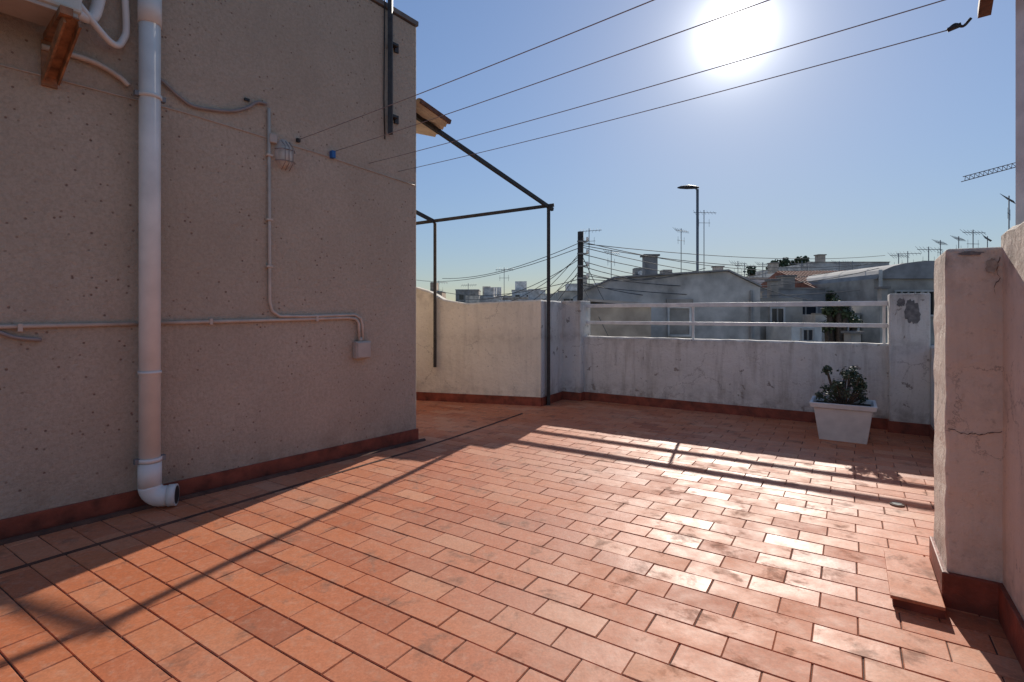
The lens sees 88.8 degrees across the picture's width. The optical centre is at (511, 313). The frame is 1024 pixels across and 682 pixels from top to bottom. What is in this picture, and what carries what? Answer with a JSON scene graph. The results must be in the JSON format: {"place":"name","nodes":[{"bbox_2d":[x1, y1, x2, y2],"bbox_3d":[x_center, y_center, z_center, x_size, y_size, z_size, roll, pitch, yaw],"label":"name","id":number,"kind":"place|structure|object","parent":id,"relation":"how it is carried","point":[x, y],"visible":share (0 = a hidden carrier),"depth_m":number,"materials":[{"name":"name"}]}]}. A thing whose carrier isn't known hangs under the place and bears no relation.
{"place":"outdoors","nodes":[
{"label":"outdoors","id":0,"kind":"place"},
{"bbox_2d":[552,297,572,300],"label":"walls","id":1,"kind":"structure","parent":0,"point":[560,299],"depth_m":36.00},
{"bbox_2d":[558,291,576,296],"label":"parapet front","id":2,"kind":"structure","parent":1,"relation":"on","point":[569,293],"depth_m":36.00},
{"bbox_2d":[582,299,641,303],"bbox_3d":[2.900,-0.285,14.850,1.805,0.200,2.200,0,0,0],"label":"lean to roof","id":3,"kind":"object","parent":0,"point":[596,301],"visible":0.36,"depth_m":13.75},
{"bbox_2d":[385,0,1015,300],"label":"sky","id":4,"kind":"structure","parent":0,"point":[865,155],"materials":[{"name":"blue"}]},
{"bbox_2d":[769,307,771,322],"bbox_3d":[8.374,0.100,16.942,0.070,0.620,0.106,0,0,0],"label":"window jamb","id":5,"kind":"object","parent":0,"point":[770,314],"depth_m":16.89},
{"bbox_2d":[756,264,806,275],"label":"parapet","id":6,"kind":"structure","parent":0,"point":[764,271],"depth_m":38.32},
{"bbox_2d":[815,255,824,261],"bbox_3d":[23.000,-3.700,39.000,0.500,1.200,0.500,0,0,0],"label":"chimney","id":7,"kind":"object","parent":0,"point":[818,258],"visible":0.36,"depth_m":38.75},
{"bbox_2d":[801,268,862,270],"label":"walls","id":8,"kind":"structure","parent":0,"point":[818,269],"depth_m":36.00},
{"bbox_2d":[808,262,888,267],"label":"parapet front","id":9,"kind":"structure","parent":8,"relation":"on","point":[828,264],"depth_m":36.00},
{"bbox_2d":[844,333,860,342],"bbox_3d":[10.052,0.950,15.426,0.315,0.700,0.315,0,0,0],"label":"chimney","id":10,"kind":"object","parent":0,"point":[856,338],"visible":0.21,"depth_m":15.28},
{"bbox_2d":[841,331,863,333],"bbox_3d":[10.052,0.560,15.426,0.440,0.070,0.440,0,0,0],"label":"chimney cap","id":11,"kind":"object","parent":10,"relation":"on","point":[854,332],"visible":1,"depth_m":15.22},
{"bbox_2d":[897,290,933,291],"bbox_3d":[14.300,-0.780,18.180,1.900,0.060,0.100,0,0,0],"label":"window head","id":12,"kind":"object","parent":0,"point":[915,290],"depth_m":18.13},
{"bbox_2d":[915,246,942,260],"bbox_3d":[17.595,-2.119,21.975,1.100,1.437,0.336,0,0,0],"label":"tv antenna","id":13,"kind":"object","parent":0,"point":[928,249],"visible":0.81,"depth_m":21.99,"materials":[{"name":"metal"}]},
{"bbox_2d":[961,230,984,247],"bbox_3d":[19.459,-2.076,22.037,1.099,2.952,0.336,0,0,-11],"label":"tv antenna","id":14,"kind":"object","parent":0,"point":[973,232],"visible":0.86,"depth_m":21.98,"materials":[{"name":"metal"}]},
{"bbox_2d":[1001,194,1015,229],"bbox_3d":[11.427,-0.661,12.038,0.770,4.123,0.235,0,0,-44],"label":"tv antenna","id":15,"kind":"object","parent":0,"point":[1008,198],"visible":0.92,"depth_m":11.99,"materials":[{"name":"metal"}]},
{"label":"hillside","id":16,"kind":"structure","parent":0,"visible":0},
{"bbox_2d":[430,282,445,297],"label":"distant townhouse","id":17,"kind":"structure","parent":16,"relation":"on","point":[442,294],"depth_m":120.53,"materials":[{"name":"white concrete"}]},
{"bbox_2d":[455,289,480,302],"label":"distant townhouse","id":18,"kind":"structure","parent":16,"relation":"on","point":[460,298],"depth_m":118.87,"materials":[{"name":"white concrete"}]},
{"bbox_2d":[465,295,479,302],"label":"distant townhouse","id":19,"kind":"structure","parent":16,"relation":"on","point":[472,297],"depth_m":104.54,"materials":[{"name":"white concrete"}]},
{"bbox_2d":[480,287,502,302],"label":"distant townhouse","id":20,"kind":"structure","parent":16,"relation":"on","point":[489,291],"depth_m":109.61,"materials":[{"name":"white concrete"}]},
{"bbox_2d":[494,287,511,296],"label":"distant townhouse","id":21,"kind":"structure","parent":16,"relation":"on","point":[499,290],"depth_m":125.11,"materials":[{"name":"white concrete"}]},
{"bbox_2d":[503,297,527,300],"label":"distant townhouse","id":22,"kind":"structure","parent":16,"relation":"on","point":[509,298],"depth_m":112.21,"materials":[{"name":"grey concrete"}]},
{"bbox_2d":[511,281,545,296],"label":"distant townhouse","id":23,"kind":"structure","parent":16,"relation":"on","point":[520,285],"depth_m":121.25,"materials":[{"name":"white concrete"}]},
{"bbox_2d":[518,289,546,300],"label":"distant townhouse","id":24,"kind":"structure","parent":16,"relation":"on","point":[533,294],"depth_m":103.38,"materials":[{"name":"white concrete"}]},
{"bbox_2d":[566,284,576,290],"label":"distant townhouse","id":25,"kind":"structure","parent":16,"relation":"on","point":[572,287],"depth_m":107.36,"materials":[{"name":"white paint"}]},
{"bbox_2d":[565,276,593,289],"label":"distant townhouse","id":26,"kind":"structure","parent":16,"relation":"on","point":[587,285],"depth_m":123.77,"materials":[{"name":"grey concrete"}]},
{"bbox_2d":[632,268,641,274],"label":"distant townhouse","id":27,"kind":"structure","parent":16,"relation":"on","point":[635,271],"depth_m":119.56,"materials":[{"name":"white concrete"}]},
{"bbox_2d":[743,266,756,276],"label":"pine tree","id":28,"kind":"object","parent":16,"relation":"on","point":[751,272],"visible":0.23,"depth_m":71.30,"materials":[{"name":"green plant"}]},
{"bbox_2d":[794,255,809,262],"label":"pine tree","id":29,"kind":"object","parent":16,"relation":"on","point":[800,259],"visible":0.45,"depth_m":68.22,"materials":[{"name":"green plant"}]},
{"label":"ground","id":30,"kind":"structure","parent":0,"visible":0},
{"bbox_2d":[577,231,588,300],"bbox_3d":[2.022,3.530,14.975,0.325,11.740,0.220,0,0,0],"label":"utility pole","id":31,"kind":"object","parent":30,"relation":"on","point":[580,265],"visible":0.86,"depth_m":14.92,"materials":[{"name":"brown wood"}]},
{"bbox_2d":[590,307,650,336],"bbox_3d":[2.900,4.900,14.900,1.600,10.200,2.000,0,0,0],"label":"lean to","id":32,"kind":"object","parent":30,"relation":"on","point":[625,314],"depth_m":13.90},
{"bbox_2d":[573,271,759,339],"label":"walls","id":33,"kind":"structure","parent":30,"relation":"on","point":[720,287],"depth_m":16.00,"materials":[{"name":"paint"}]},
{"bbox_2d":[573,277,613,297],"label":"roof slab","id":34,"kind":"structure","parent":33,"relation":"on","point":[595,286],"depth_m":15.90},
{"bbox_2d":[642,256,657,274],"bbox_3d":[4.750,-1.500,18.000,0.420,0.900,0.420,0,0,0],"label":"chimney","id":35,"kind":"object","parent":33,"relation":"on","point":[645,264],"visible":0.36,"depth_m":17.79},
{"bbox_2d":[419,242,884,334],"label":"overhead wires","id":36,"kind":"object","parent":33,"relation":"attached to","point":[626,280],"visible":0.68,"depth_m":16.64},
{"bbox_2d":[667,307,669,336],"bbox_3d":[4.770,0.250,15.960,0.060,0.920,0.120,0,0,0],"label":"window jamb","id":37,"kind":"object","parent":33,"relation":"attached to","point":[668,320],"depth_m":15.90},
{"bbox_2d":[613,269,728,278],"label":"roof slab","id":38,"kind":"structure","parent":33,"relation":"on","point":[678,273],"depth_m":15.90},
{"bbox_2d":[670,308,688,334],"bbox_3d":[5.100,0.250,15.990,0.600,0.800,0.100,0,0,0],"label":"window glass","id":39,"kind":"object","parent":33,"relation":"attached to","point":[679,314],"visible":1,"depth_m":15.94,"materials":[{"name":"glass"}]},
{"bbox_2d":[666,299,692,302],"bbox_3d":[5.100,-0.350,15.900,0.800,0.160,0.100,0,0,0],"label":"shutter box","id":40,"kind":"object","parent":39,"relation":"on","point":[679,300],"visible":0.64,"depth_m":15.85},
{"bbox_2d":[675,228,686,271],"bbox_3d":[5.867,-2.024,18.003,0.770,1.848,0.235,0,0,-34],"label":"tv antenna","id":41,"kind":"object","parent":33,"relation":"attached to","point":[681,244],"visible":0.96,"depth_m":17.99,"materials":[{"name":"metal"}]},
{"bbox_2d":[689,307,690,336],"bbox_3d":[5.430,0.250,15.960,0.060,0.920,0.120,0,0,0],"label":"window jamb","id":42,"kind":"object","parent":33,"relation":"attached to","point":[690,321],"depth_m":15.90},
{"bbox_2d":[726,270,761,286],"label":"roof slab","id":43,"kind":"structure","parent":33,"relation":"on","point":[744,278],"depth_m":15.90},
{"bbox_2d":[750,290,752,339],"bbox_3d":[7.300,4.350,15.930,0.092,10.100,0.092,0,0,22],"label":"downpipe","id":44,"kind":"object","parent":33,"relation":"attached to","point":[751,315],"visible":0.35,"depth_m":15.89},
{"bbox_2d":[677,185,698,270],"bbox_3d":[7.440,2.003,22.000,0.940,14.794,0.340,0,0,0],"label":"street lamp","id":45,"kind":"object","parent":30,"relation":"on","point":[697,215],"visible":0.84,"depth_m":21.95,"materials":[{"name":"metal"}]},
{"bbox_2d":[760,298,802,339],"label":"walls","id":46,"kind":"structure","parent":30,"relation":"on","point":[793,314],"depth_m":17.02,"materials":[{"name":"paint"}]},
{"bbox_2d":[765,279,783,322],"bbox_3d":[8.832,-0.412,17.548,0.491,1.525,1.510,0,0,19],"label":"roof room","id":47,"kind":"object","parent":46,"relation":"on","point":[780,314],"visible":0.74,"depth_m":16.96,"materials":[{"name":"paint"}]},
{"bbox_2d":[772,309,782,322],"bbox_3d":[8.599,0.100,17.005,0.400,0.500,0.100,0,0,-6],"label":"window glass","id":48,"kind":"structure","parent":47,"relation":"in","point":[780,311],"depth_m":16.96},
{"bbox_2d":[766,326,821,341],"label":"walls","id":49,"kind":"structure","parent":30,"relation":"on","point":[781,333],"depth_m":15.74,"materials":[{"name":"paint"}]},
{"bbox_2d":[800,328,803,339],"bbox_3d":[8.625,0.650,15.553,0.074,0.420,0.108,0,0,0],"label":"window jamb","id":50,"kind":"object","parent":49,"relation":"attached to","point":[801,333],"depth_m":15.51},
{"bbox_3d":[8.807,0.830,15.551,0.518,0.060,0.233,0,0,0],"label":"window","id":51,"kind":"object","parent":49,"relation":"attached to","visible":0},
{"bbox_2d":[804,328,812,339],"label":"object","id":52,"kind":"object","parent":51,"relation":"on","point":[810,333],"visible":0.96,"depth_m":15.57,"materials":[{"name":"white concrete"}]},
{"bbox_2d":[804,330,811,339],"bbox_3d":[8.797,0.650,15.620,0.300,0.300,0.100,0,0,-9],"label":"window glass","id":53,"kind":"structure","parent":52,"relation":"in","point":[805,331],"depth_m":15.57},
{"bbox_2d":[803,320,859,341],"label":"walls","id":54,"kind":"structure","parent":30,"relation":"on","point":[823,335],"depth_m":17.55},
{"bbox_2d":[803,315,812,320],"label":"parapet","id":55,"kind":"structure","parent":54,"relation":"on","point":[807,317],"depth_m":18.07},
{"bbox_2d":[813,315,859,320],"bbox_3d":[11.016,0.399,18.659,1.400,0.702,2.470,0,0,6],"label":"roof room","id":56,"kind":"object","parent":54,"relation":"on","point":[819,318],"visible":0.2,"depth_m":17.55,"materials":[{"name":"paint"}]},
{"bbox_2d":[825,287,838,300],"bbox_3d":[12.909,4.039,20.598,1.201,10.733,1.316,0,0,0],"label":"garden tree","id":57,"kind":"object","parent":30,"relation":"on","point":[827,295],"visible":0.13,"depth_m":20.52,"materials":[{"name":"green plant"}]},
{"bbox_2d":[818,297,863,341],"bbox_3d":[10.259,4.443,16.372,1.273,9.925,0.981,0,0,19],"label":"garden tree","id":58,"kind":"object","parent":30,"relation":"on","point":[838,314],"visible":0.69,"depth_m":16.19,"materials":[{"name":"green plant"}]},
{"bbox_2d":[852,306,887,342],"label":"walls","id":59,"kind":"structure","parent":30,"relation":"on","point":[871,314],"depth_m":17.00,"materials":[{"name":"paint"}]},
{"bbox_2d":[877,289,887,300],"bbox_3d":[12.200,-0.575,17.200,0.200,0.450,0.200,0,0,0],"label":"chimney","id":60,"kind":"object","parent":59,"relation":"on","point":[882,294],"visible":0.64,"depth_m":17.10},
{"bbox_2d":[814,279,934,343],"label":"walls","id":61,"kind":"structure","parent":30,"relation":"on","point":[867,291],"depth_m":18.41,"materials":[{"name":"paint"}]},
{"bbox_2d":[806,261,934,284],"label":"barrel roof","id":62,"kind":"structure","parent":61,"relation":"on","point":[919,270],"depth_m":18.10,"materials":[{"name":"metal"}]},
{"bbox_2d":[879,270,882,286],"bbox_3d":[12.700,-0.800,18.000,0.080,1.400,0.080,0,0,0],"label":"roof stay","id":63,"kind":"object","parent":62,"relation":"attached to","point":[880,277],"visible":0.36,"depth_m":17.96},
{"bbox_2d":[897,292,933,314],"bbox_3d":[14.300,-0.350,18.220,1.900,0.800,0.100,0,0,0],"label":"window glass","id":64,"kind":"object","parent":61,"relation":"attached to","point":[932,303],"visible":0.21,"depth_m":18.17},
{"bbox_2d":[961,162,1015,181],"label":"tower crane","id":65,"kind":"object","parent":30,"relation":"on","point":[974,177],"visible":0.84,"depth_m":149.69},
{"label":"walls","id":66,"kind":"object","parent":30,"relation":"on","visible":0},
{"bbox_2d":[761,272,810,287],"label":"tiled roof","id":67,"kind":"structure","parent":66,"relation":"on","point":[799,285],"depth_m":24.22,"materials":[{"name":"orange tile"}]},
{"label":"terrace building","id":68,"kind":"object","parent":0,"visible":0},
{"bbox_2d":[0,411,1004,681],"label":"mortar slab","id":69,"kind":"structure","parent":68,"relation":"on","point":[460,611],"depth_m":2.49,"materials":[{"name":"concrete"}]},
{"bbox_2d":[0,0,415,519],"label":"walls","id":70,"kind":"structure","parent":69,"relation":"on","point":[343,241],"depth_m":4.13,"materials":[{"name":"beige paint"}]},
{"bbox_2d":[0,0,130,88],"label":"air conditioner unit","id":71,"kind":"object","parent":70,"relation":"attached to","point":[60,20],"visible":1,"depth_m":3.24,"materials":[{"name":"grey plastic"}]},
{"bbox_2d":[133,0,178,506],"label":"drain pipe","id":72,"kind":"object","parent":70,"relation":"attached to","point":[152,490],"visible":1,"depth_m":3.67,"materials":[{"name":"plastic"}]},
{"bbox_2d":[0,64,414,341],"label":"electrical conduit","id":73,"kind":"object","parent":70,"relation":"attached to","point":[209,321],"visible":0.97,"depth_m":4.30,"materials":[{"name":"beige plastic"}]},
{"bbox_2d":[0,428,418,539],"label":"skirting","id":74,"kind":"object","parent":70,"relation":"attached to","point":[14,526],"visible":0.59,"depth_m":4.04,"materials":[{"name":"tile"}]},
{"bbox_2d":[270,133,294,170],"bbox_3d":[-1.979,-1.394,4.533,0.098,0.293,0.233,0,0,39],"label":"bulkhead wall lamp","id":75,"kind":"object","parent":70,"relation":"attached to","point":[284,152],"visible":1,"depth_m":4.52,"materials":[{"name":"glass"}]},
{"bbox_2d":[353,337,370,358],"bbox_3d":[-1.478,0.341,5.155,0.080,0.207,0.170,0,0,39],"label":"junction box","id":76,"kind":"object","parent":70,"relation":"attached to","point":[361,349],"visible":1,"depth_m":5.11,"materials":[{"name":"grey plastic"}]},
{"bbox_2d":[383,0,384,138],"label":"cable","id":77,"kind":"object","parent":70,"relation":"attached to","point":[384,72],"visible":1,"depth_m":5.38,"materials":[{"name":"black plastic"}]},
{"bbox_2d":[388,0,392,134],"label":"mast","id":78,"kind":"object","parent":70,"relation":"attached to","point":[390,65],"visible":1,"depth_m":5.37,"materials":[{"name":"metal"}]},
{"bbox_2d":[370,0,418,26],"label":"roof capping","id":79,"kind":"object","parent":70,"relation":"on","point":[405,17],"visible":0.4,"depth_m":5.55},
{"bbox_2d":[0,438,425,545],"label":"mortar fillet","id":80,"kind":"object","parent":69,"relation":"on","point":[85,522],"visible":0.68,"depth_m":3.97,"materials":[{"name":"tile"}]},
{"bbox_2d":[0,413,522,573],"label":"mortar fillet","id":81,"kind":"object","parent":69,"relation":"on","point":[109,540],"visible":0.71,"depth_m":3.68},
{"bbox_2d":[416,287,540,396],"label":"wall","id":82,"kind":"structure","parent":69,"relation":"on","point":[488,348],"depth_m":8.12,"materials":[{"name":"beige paint"}]},
{"bbox_2d":[416,392,540,406],"bbox_3d":[-2.212,1.332,8.595,5.510,0.136,0.030,0,0,16],"label":"skirting","id":83,"kind":"object","parent":82,"relation":"attached to","point":[483,399],"visible":0.36,"depth_m":8.10,"materials":[{"name":"tile"}]},
{"bbox_2d":[0,400,1023,681],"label":"tiles","id":84,"kind":"object","parent":69,"relation":"on","point":[530,454],"visible":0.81,"depth_m":2.86,"materials":[{"name":"tile"}]},
{"bbox_2d":[416,113,553,404],"bbox_3d":[-1.942,-0.517,7.173,4.904,3.834,2.432,0,0,8],"label":"pergola frame","id":85,"kind":"object","parent":84,"relation":"on","point":[457,144],"visible":0.67,"depth_m":7.92,"materials":[{"name":"metal"}]},
{"bbox_2d":[416,98,451,136],"bbox_3d":[-1.224,-2.378,6.564,0.582,0.344,1.499,0,0,-36],"label":"corrugated awning","id":86,"kind":"object","parent":85,"relation":"attached to","point":[426,110],"visible":0.53,"depth_m":6.15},
{"bbox_2d":[809,396,876,443],"bbox_3d":[3.691,1.190,5.830,0.618,0.420,0.538,0,0,33],"label":"plastic planter","id":87,"kind":"object","parent":84,"relation":"on","point":[851,423],"visible":0.97,"depth_m":5.66,"materials":[{"name":"plastic"}]},
{"bbox_2d":[815,365,868,404],"bbox_3d":[3.713,0.809,5.816,0.586,0.456,0.512,0,0,0],"label":"jade plant","id":88,"kind":"object","parent":87,"relation":"on","point":[843,395],"visible":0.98,"depth_m":5.77,"materials":[{"name":"green plant"}]},
{"bbox_2d":[889,502,904,506],"bbox_3d":[2.800,1.391,3.800,0.088,0.017,0.090,0,0,0],"label":"floor drain","id":89,"kind":"object","parent":84,"relation":"on","point":[896,504],"visible":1,"depth_m":3.79,"materials":[{"name":"silver metal"}]},
{"bbox_2d":[884,549,945,619],"bbox_3d":[2.041,1.369,2.670,0.204,0.062,0.580,0,0,33],"label":"tiled step","id":90,"kind":"object","parent":84,"relation":"on","point":[913,584],"visible":1,"depth_m":2.58,"materials":[{"name":"red tile"}]},
{"bbox_2d":[541,300,561,397],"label":"return wall","id":91,"kind":"structure","parent":69,"relation":"on","point":[555,346],"depth_m":8.18,"materials":[{"name":"paint"}]},
{"bbox_2d":[541,392,562,405],"bbox_3d":[0.668,1.334,8.224,0.030,0.134,0.876,0,0,31],"label":"return skirting","id":92,"kind":"object","parent":91,"relation":"attached to","point":[558,396],"visible":0.64,"depth_m":8.16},
{"bbox_2d":[561,301,589,392],"bbox_3d":[1.046,0.700,8.561,0.350,1.800,0.390,0,0,33],"label":"shaft","id":93,"kind":"object","parent":69,"relation":"on","point":[575,326],"visible":0.54,"depth_m":8.39,"materials":[{"name":"white paint"}]},
{"bbox_2d":[562,391,584,400],"bbox_3d":[0.974,1.331,8.450,0.382,0.137,0.156,0,0,33],"label":"skirting","id":94,"kind":"object","parent":93,"relation":"attached to","point":[575,396],"visible":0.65,"depth_m":8.36,"materials":[{"name":"tile"}]},
{"bbox_2d":[584,336,888,418],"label":"wall","id":95,"kind":"structure","parent":69,"relation":"on","point":[784,375],"depth_m":7.22,"materials":[{"name":"white paint"}]},
{"bbox_2d":[585,392,886,429],"bbox_3d":[2.835,1.333,7.335,3.986,0.135,0.024,0,0,33],"label":"skirting","id":96,"kind":"object","parent":95,"relation":"attached to","point":[805,416],"visible":0.76,"depth_m":7.30,"materials":[{"name":"tile"}]},
{"bbox_2d":[586,301,887,343],"bbox_3d":[2.890,0.115,7.421,3.986,0.530,0.060,0,0,33],"label":"metal railing","id":97,"kind":"object","parent":95,"relation":"on","point":[883,325],"visible":0.98,"depth_m":7.14,"materials":[{"name":"metal"}]},
{"bbox_2d":[888,293,930,423],"bbox_3d":[4.698,0.685,6.197,0.380,1.830,0.390,0,0,33],"label":"shaft","id":98,"kind":"object","parent":69,"relation":"on","point":[909,374],"visible":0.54,"depth_m":6.03,"materials":[{"name":"white paint"}]},
{"bbox_2d":[897,298,904,306],"bbox_3d":[4.522,-0.126,6.075,0.081,0.102,0.001,0,0,33],"label":"peeled patch","id":99,"kind":"object","parent":98,"relation":"attached to","point":[900,302],"visible":1,"depth_m":6.08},
{"bbox_2d":[887,419,930,435],"bbox_3d":[4.626,1.331,6.085,0.412,0.137,0.156,0,0,33],"label":"skirting","id":100,"kind":"object","parent":98,"relation":"attached to","point":[908,428],"visible":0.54,"depth_m":6.03,"materials":[{"name":"tile"}]},
{"bbox_2d":[904,299,920,323],"bbox_3d":[4.612,-0.022,6.017,0.154,0.294,0.001,0,0,33],"label":"peeled patch","id":101,"kind":"object","parent":98,"relation":"attached to","point":[912,313],"visible":1,"depth_m":6.02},
{"bbox_2d":[930,345,934,428],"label":"wall","id":102,"kind":"structure","parent":69,"relation":"on","point":[932,383],"depth_m":5.79,"materials":[{"name":"white paint"}]},
{"bbox_2d":[929,425,934,442],"bbox_3d":[3.702,1.333,4.310,0.030,0.135,3.940,0,0,33],"label":"skirting","id":103,"kind":"object","parent":102,"relation":"attached to","point":[931,432],"visible":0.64,"depth_m":5.75,"materials":[{"name":"tile"}]},
{"bbox_2d":[933,247,1002,582],"bbox_3d":[2.365,0.646,2.564,0.426,1.907,0.455,0,0,33],"label":"shaft","id":104,"kind":"object","parent":69,"relation":"on","point":[968,399],"visible":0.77,"depth_m":2.44,"materials":[{"name":"paint"}]},
{"bbox_2d":[929,536,1002,619],"bbox_3d":[2.274,1.315,2.623,0.234,0.170,0.481,0,0,33],"label":"skirting","id":105,"kind":"object","parent":104,"relation":"attached to","point":[970,594],"visible":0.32,"depth_m":2.44,"materials":[{"name":"tile"}]},
{"bbox_2d":[958,251,983,254],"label":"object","id":106,"kind":"structure","parent":104,"relation":"attached to","point":[970,253],"depth_m":2.44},
{"bbox_2d":[985,258,998,272],"bbox_3d":[2.201,-0.220,2.396,0.046,0.068,0.001,0,0,33],"label":"peeled plaster","id":107,"kind":"object","parent":104,"relation":"attached to","point":[991,264],"visible":1,"depth_m":2.40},
{"bbox_2d":[1001,222,1023,619],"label":"wall","id":108,"kind":"structure","parent":69,"relation":"on","point":[1012,242],"depth_m":2.22,"materials":[{"name":"paint"}]},
{"bbox_2d":[978,0,1023,224],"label":"clothesline frame","id":109,"kind":"object","parent":108,"relation":"on","point":[985,8],"visible":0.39,"depth_m":2.43,"materials":[{"name":"white paint"}]},
{"bbox_2d":[296,0,971,171],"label":"clothes lines","id":110,"kind":"object","parent":109,"relation":"attached to","point":[332,153],"visible":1,"depth_m":3.15,"materials":[{"name":"metal"}]},
{"bbox_2d":[998,584,1023,671],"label":"skirting","id":111,"kind":"object","parent":108,"relation":"attached to","point":[1010,619],"visible":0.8,"depth_m":2.18,"materials":[{"name":"tile"}]},
{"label":"walls","id":112,"kind":"object","parent":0,"visible":0},
{"bbox_2d":[778,277,794,287],"bbox_3d":[11.800,-1.000,22.500,0.500,1.100,0.500,0,0,0],"label":"chimney","id":113,"kind":"object","parent":112,"relation":"on","point":[787,284],"visible":0.36,"depth_m":22.25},
{"bbox_2d":[760,289,824,301],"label":"parapet front","id":114,"kind":"structure","parent":112,"relation":"on","point":[812,295],"depth_m":20.50,"materials":[{"name":"paint"}]},
{"bbox_2d":[760,288,826,288],"bbox_3d":[11.000,-0.980,20.590,2.680,0.050,0.260,0,0,0],"label":"coping","id":115,"kind":"object","parent":114,"relation":"on","point":[798,288],"visible":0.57,"depth_m":20.46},
{"bbox_2d":[803,307,815,314],"bbox_3d":[11.500,0.200,20.520,0.800,0.900,0.100,0,0,0],"label":"window glass","id":116,"kind":"object","parent":112,"relation":"attached to","point":[810,310],"visible":0.21,"depth_m":20.47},
{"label":"walls","id":117,"kind":"object","parent":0,"visible":0},
{"bbox_2d":[768,264,778,273],"bbox_3d":[18.000,-2.800,36.000,0.500,1.200,0.500,0,0,0],"label":"chimney","id":118,"kind":"object","parent":117,"relation":"on","point":[773,266],"visible":0.5,"depth_m":35.75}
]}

